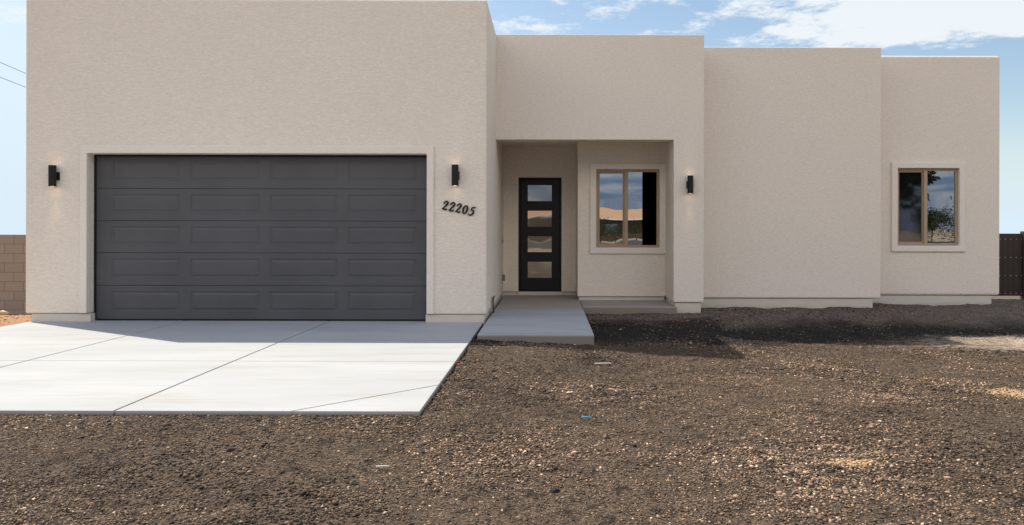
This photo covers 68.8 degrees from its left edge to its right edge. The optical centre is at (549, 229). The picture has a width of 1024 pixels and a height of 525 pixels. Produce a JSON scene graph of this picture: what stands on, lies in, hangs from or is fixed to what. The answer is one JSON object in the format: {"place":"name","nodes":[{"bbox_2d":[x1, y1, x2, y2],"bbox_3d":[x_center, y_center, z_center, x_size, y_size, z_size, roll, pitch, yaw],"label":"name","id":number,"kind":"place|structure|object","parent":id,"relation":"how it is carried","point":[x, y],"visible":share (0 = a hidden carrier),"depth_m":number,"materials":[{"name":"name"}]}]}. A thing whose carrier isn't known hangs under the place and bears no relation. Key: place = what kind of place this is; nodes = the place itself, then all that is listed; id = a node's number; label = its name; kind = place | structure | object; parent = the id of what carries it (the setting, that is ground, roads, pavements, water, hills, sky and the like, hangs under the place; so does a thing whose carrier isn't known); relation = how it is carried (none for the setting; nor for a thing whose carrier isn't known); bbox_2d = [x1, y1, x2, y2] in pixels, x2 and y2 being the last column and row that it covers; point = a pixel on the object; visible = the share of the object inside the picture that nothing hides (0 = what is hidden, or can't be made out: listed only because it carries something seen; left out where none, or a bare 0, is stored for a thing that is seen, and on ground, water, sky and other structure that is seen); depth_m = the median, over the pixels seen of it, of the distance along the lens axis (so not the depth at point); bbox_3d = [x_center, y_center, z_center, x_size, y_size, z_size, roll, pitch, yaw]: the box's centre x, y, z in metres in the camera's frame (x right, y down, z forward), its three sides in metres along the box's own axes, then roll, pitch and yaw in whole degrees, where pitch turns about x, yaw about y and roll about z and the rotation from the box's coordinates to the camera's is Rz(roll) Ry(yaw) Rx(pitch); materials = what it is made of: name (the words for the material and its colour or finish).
{"place":"outdoors","nodes":[
{"label":"outdoors","id":0,"kind":"place"},
{"bbox_2d":[0,320,482,415],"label":"driveway","id":1,"kind":"structure","parent":0,"point":[250,368],"depth_m":7.29,"materials":[{"name":"concrete"}]},
{"bbox_2d":[0,296,1023,524],"bbox_3d":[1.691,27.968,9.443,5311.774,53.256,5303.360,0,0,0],"label":"ground","id":2,"kind":"structure","parent":0,"point":[1000,323],"depth_m":4.84,"materials":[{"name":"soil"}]},
{"bbox_2d":[0,310,8,314],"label":"pale stone","id":3,"kind":"object","parent":2,"relation":"on","point":[2,312],"visible":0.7,"depth_m":12.12,"materials":[{"name":"beige stone"}]},
{"bbox_2d":[0,235,31,314],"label":"block wall","id":4,"kind":"structure","parent":2,"relation":"on","point":[12,274],"depth_m":15.90,"materials":[{"name":"concrete"}]},
{"bbox_2d":[26,0,999,325],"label":"house","id":5,"kind":"structure","parent":2,"relation":"on","point":[254,160],"depth_m":10.94,"materials":[{"name":"paint"}]},
{"bbox_2d":[48,165,59,186],"bbox_3d":[-7.111,-0.775,10.702,0.110,0.300,0.134,0,0,0],"label":"wall lamp","id":6,"kind":"object","parent":5,"relation":"attached to","point":[53,175],"visible":1,"depth_m":10.65,"materials":[{"name":"black metal"}]},
{"bbox_2d":[94,154,426,320],"bbox_3d":[-4.212,0.109,10.950,4.889,2.439,0.080,0,0,0],"label":"garage door","id":7,"kind":"structure","parent":5,"relation":"in","point":[177,237],"depth_m":10.94,"materials":[{"name":"paint"}]},
{"bbox_2d":[452,164,459,185],"bbox_3d":[-1.349,-0.783,10.702,0.110,0.300,0.134,0,0,0],"label":"wall lamp","id":8,"kind":"object","parent":5,"relation":"attached to","point":[455,175],"visible":1,"depth_m":10.64,"materials":[{"name":"black metal"}]},
{"bbox_2d":[442,201,475,215],"bbox_3d":[-1.303,-0.313,10.758,0.492,0.218,0.028,0,0,0],"label":"house number","id":9,"kind":"object","parent":5,"relation":"attached to","point":[458,204],"visible":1,"depth_m":10.75,"materials":[{"name":"black metal"}]},
{"bbox_2d":[491,296,494,312],"bbox_3d":[-0.884,1.164,11.723,0.049,0.248,0.235,0,0,0],"label":"copper pipe stub","id":10,"kind":"object","parent":5,"relation":"attached to","point":[492,305],"visible":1,"depth_m":11.61,"materials":[{"name":"brown"}]},
{"bbox_2d":[518,178,561,291],"bbox_3d":[-0.185,0.090,14.787,0.848,2.249,0.086,0,0,0],"label":"front door","id":11,"kind":"structure","parent":5,"relation":"in","point":[539,231],"depth_m":14.77,"materials":[{"name":"black metal"}]},
{"bbox_2d":[590,163,665,253],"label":"window","id":12,"kind":"structure","parent":5,"relation":"in","point":[628,207],"depth_m":13.78,"materials":[{"name":"glass"}]},
{"bbox_2d":[686,175,692,193],"bbox_3d":[2.376,-0.765,12.592,0.110,0.300,0.134,0,0,0],"label":"wall lamp","id":13,"kind":"object","parent":5,"relation":"attached to","point":[689,184],"visible":1,"depth_m":12.53,"materials":[{"name":"black metal"}]},
{"bbox_2d":[891,162,965,251],"bbox_3d":[7.131,-0.433,14.105,1.390,1.685,0.150,0,0,0],"label":"window","id":14,"kind":"structure","parent":5,"relation":"in","point":[925,217],"depth_m":14.12,"materials":[{"name":"glass"}]},
{"bbox_2d":[990,231,1023,299],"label":"gate","id":15,"kind":"structure","parent":5,"relation":"attached to","point":[1011,264],"depth_m":20.00,"materials":[{"name":"brown metal"}]},
{"bbox_2d":[477,295,593,344],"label":"walkway","id":16,"kind":"structure","parent":2,"relation":"on","point":[547,318],"depth_m":10.52,"materials":[{"name":"concrete"}]},
{"bbox_2d":[550,487,559,492],"bbox_3d":[0.034,1.365,3.913,0.056,0.033,0.054,0,0,0],"label":"black stone","id":17,"kind":"object","parent":2,"relation":"on","point":[554,490],"visible":0.94,"depth_m":3.90,"materials":[{"name":"grey stone"}]},
{"bbox_2d":[580,300,676,313],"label":"porch slab","id":18,"kind":"structure","parent":2,"relation":"on","point":[623,306],"depth_m":12.63,"materials":[{"name":"concrete"}]},
{"bbox_2d":[0,0,1023,234],"label":"sky","id":19,"kind":"structure","parent":0,"point":[898,27],"materials":[{"name":"blue"}]}
]}

